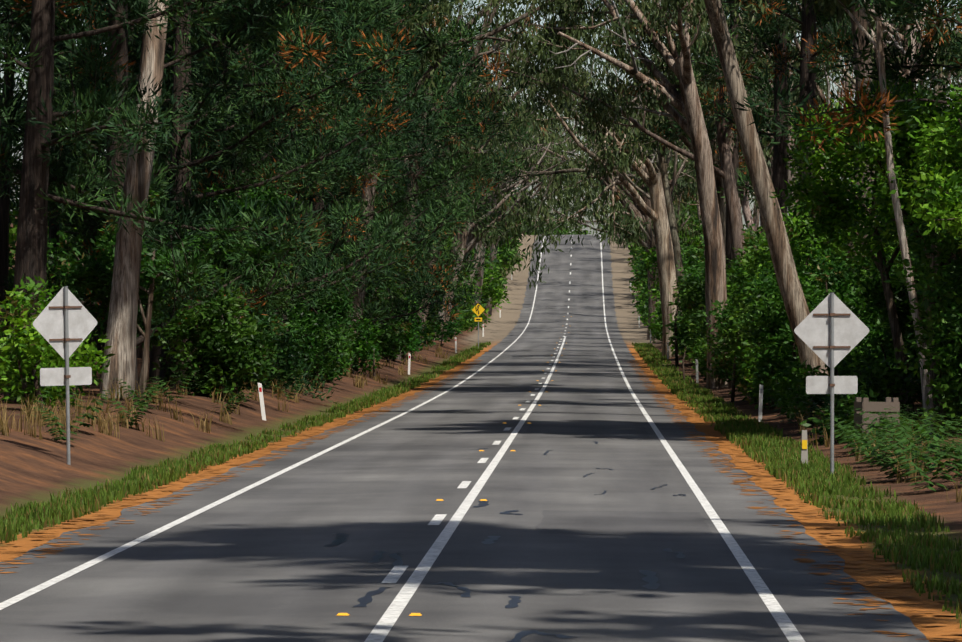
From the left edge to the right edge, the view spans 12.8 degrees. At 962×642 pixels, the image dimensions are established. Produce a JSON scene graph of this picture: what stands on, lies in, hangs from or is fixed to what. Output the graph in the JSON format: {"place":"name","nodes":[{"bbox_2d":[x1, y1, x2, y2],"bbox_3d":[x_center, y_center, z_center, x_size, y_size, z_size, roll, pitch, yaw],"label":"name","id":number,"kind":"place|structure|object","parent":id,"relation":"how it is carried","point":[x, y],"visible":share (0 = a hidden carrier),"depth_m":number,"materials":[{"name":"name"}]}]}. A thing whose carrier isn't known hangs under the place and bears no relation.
{"place":"outdoors","nodes":[
{"label":"outdoors","id":0,"kind":"place"},
{"bbox_2d":[0,235,928,641],"bbox_3d":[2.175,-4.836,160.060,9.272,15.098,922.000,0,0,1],"label":"road","id":1,"kind":"structure","parent":0,"point":[260,563],"depth_m":49.26,"materials":[{"name":"grey asphalt"}]},
{"bbox_2d":[0,235,804,641],"bbox_3d":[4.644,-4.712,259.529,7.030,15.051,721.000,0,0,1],"label":"road markings","id":2,"kind":"structure","parent":1,"relation":"on","point":[386,623],"depth_m":50.86,"materials":[{"name":"white paint"}]},
{"bbox_2d":[337,316,571,615],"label":"road reflectors","id":3,"kind":"object","parent":1,"relation":"on","point":[415,614],"visible":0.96,"depth_m":36.47,"materials":[{"name":"orange"}]},
{"bbox_2d":[0,360,961,639],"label":"leaf litter","id":4,"kind":"object","parent":1,"relation":"on","point":[468,366],"visible":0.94,"depth_m":61.41,"materials":[{"name":"orange plant"}]},
{"bbox_2d":[324,378,685,641],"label":"crack sealant","id":5,"kind":"object","parent":1,"relation":"on","point":[651,578],"visible":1,"depth_m":42.38,"materials":[{"name":"grey"}]},
{"bbox_2d":[441,360,714,535],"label":"asphalt repair patches","id":6,"kind":"object","parent":1,"relation":"on","point":[623,522],"visible":1,"depth_m":56.58,"materials":[{"name":"grey asphalt"}]},
{"bbox_2d":[0,217,961,641],"bbox_3d":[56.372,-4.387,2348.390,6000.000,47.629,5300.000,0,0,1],"label":"ground","id":7,"kind":"structure","parent":0,"point":[32,469],"depth_m":81.33,"materials":[{"name":"brown soil"}]},
{"bbox_2d":[33,286,96,464],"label":"road sign","id":8,"kind":"object","parent":7,"relation":"on","point":[65,323],"visible":0.96,"depth_m":71.22,"materials":[{"name":"metal"}]},
{"bbox_2d":[258,383,265,420],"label":"guide post","id":9,"kind":"object","parent":7,"relation":"on","point":[261,401],"visible":0.82,"depth_m":109.20,"materials":[{"name":"white plastic"}]},
{"bbox_2d":[408,353,410,374],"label":"guide post","id":10,"kind":"object","parent":7,"relation":"on","point":[409,358],"visible":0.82,"depth_m":194.18,"materials":[{"name":"white plastic"}]},
{"bbox_2d":[455,337,456,352],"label":"guide post","id":11,"kind":"object","parent":7,"relation":"on","point":[455,345],"visible":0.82,"depth_m":261.15,"materials":[{"name":"white plastic"}]},
{"bbox_2d":[472,304,484,347],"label":"curve warning sign","id":12,"kind":"object","parent":7,"relation":"on","point":[478,310],"visible":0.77,"depth_m":281.11,"materials":[{"name":"yellow metal"}]},
{"bbox_2d":[0,0,961,403],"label":"foliage","id":13,"kind":"object","parent":7,"relation":"on","point":[290,20],"depth_m":127.24,"materials":[{"name":"green plant"}]},
{"bbox_2d":[0,57,961,444],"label":"bushes","id":14,"kind":"object","parent":7,"relation":"on","point":[754,319],"visible":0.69,"depth_m":110.77,"materials":[{"name":"green plant"}]},
{"bbox_2d":[8,361,961,490],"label":"bracken ferns","id":15,"kind":"object","parent":7,"relation":"on","point":[900,438],"visible":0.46,"depth_m":75.81,"materials":[{"name":"green plant"}]},
{"bbox_2d":[16,0,961,442],"bbox_3d":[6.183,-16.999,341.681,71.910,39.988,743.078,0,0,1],"label":"tree trunks","id":16,"kind":"object","parent":7,"relation":"on","point":[654,206],"visible":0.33,"depth_m":163.85,"materials":[{"name":"brown plant"}]},
{"bbox_2d":[110,0,935,256],"bbox_3d":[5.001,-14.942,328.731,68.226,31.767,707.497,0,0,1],"label":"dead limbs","id":17,"kind":"object","parent":16,"relation":"attached to","point":[636,71],"visible":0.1,"depth_m":164.56,"materials":[{"name":"brown wood"}]},
{"bbox_2d":[194,0,961,288],"bbox_3d":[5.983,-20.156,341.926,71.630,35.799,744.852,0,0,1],"label":"tree foliage","id":18,"kind":"object","parent":7,"relation":"on","point":[555,78],"visible":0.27,"depth_m":212.48,"materials":[{"name":"green plant"}]},
{"bbox_2d":[667,342,668,359],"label":"guide post","id":19,"kind":"object","parent":7,"relation":"on","point":[667,351],"visible":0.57,"depth_m":238.85,"materials":[{"name":"white plastic"}]},
{"bbox_2d":[696,360,698,382],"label":"guide post","id":20,"kind":"object","parent":7,"relation":"on","point":[697,381],"visible":0.82,"depth_m":176.87,"materials":[{"name":"white plastic"}]},
{"bbox_2d":[758,384,762,421],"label":"guide post","id":21,"kind":"object","parent":7,"relation":"on","point":[760,402],"visible":0.82,"depth_m":111.60,"materials":[{"name":"white plastic"}]},
{"bbox_2d":[801,430,807,463],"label":"marker post","id":22,"kind":"object","parent":7,"relation":"on","point":[804,449],"visible":0.82,"depth_m":75.38,"materials":[{"name":"white plastic"}]},
{"bbox_2d":[794,293,868,474],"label":"road sign","id":23,"kind":"object","parent":7,"relation":"on","point":[831,330],"visible":0.96,"depth_m":70.97,"materials":[{"name":"metal"}]},
{"bbox_2d":[854,397,899,449],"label":"timber box","id":24,"kind":"object","parent":7,"relation":"on","point":[867,406],"visible":0.42,"depth_m":82.59,"materials":[{"name":"brown wood"}]},
{"bbox_2d":[0,341,961,628],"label":"grass","id":25,"kind":"structure","parent":0,"point":[774,453],"depth_m":72.72,"materials":[{"name":"green plant"}]},
{"bbox_2d":[0,0,961,234],"label":"sky","id":26,"kind":"structure","parent":0,"point":[541,22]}
]}

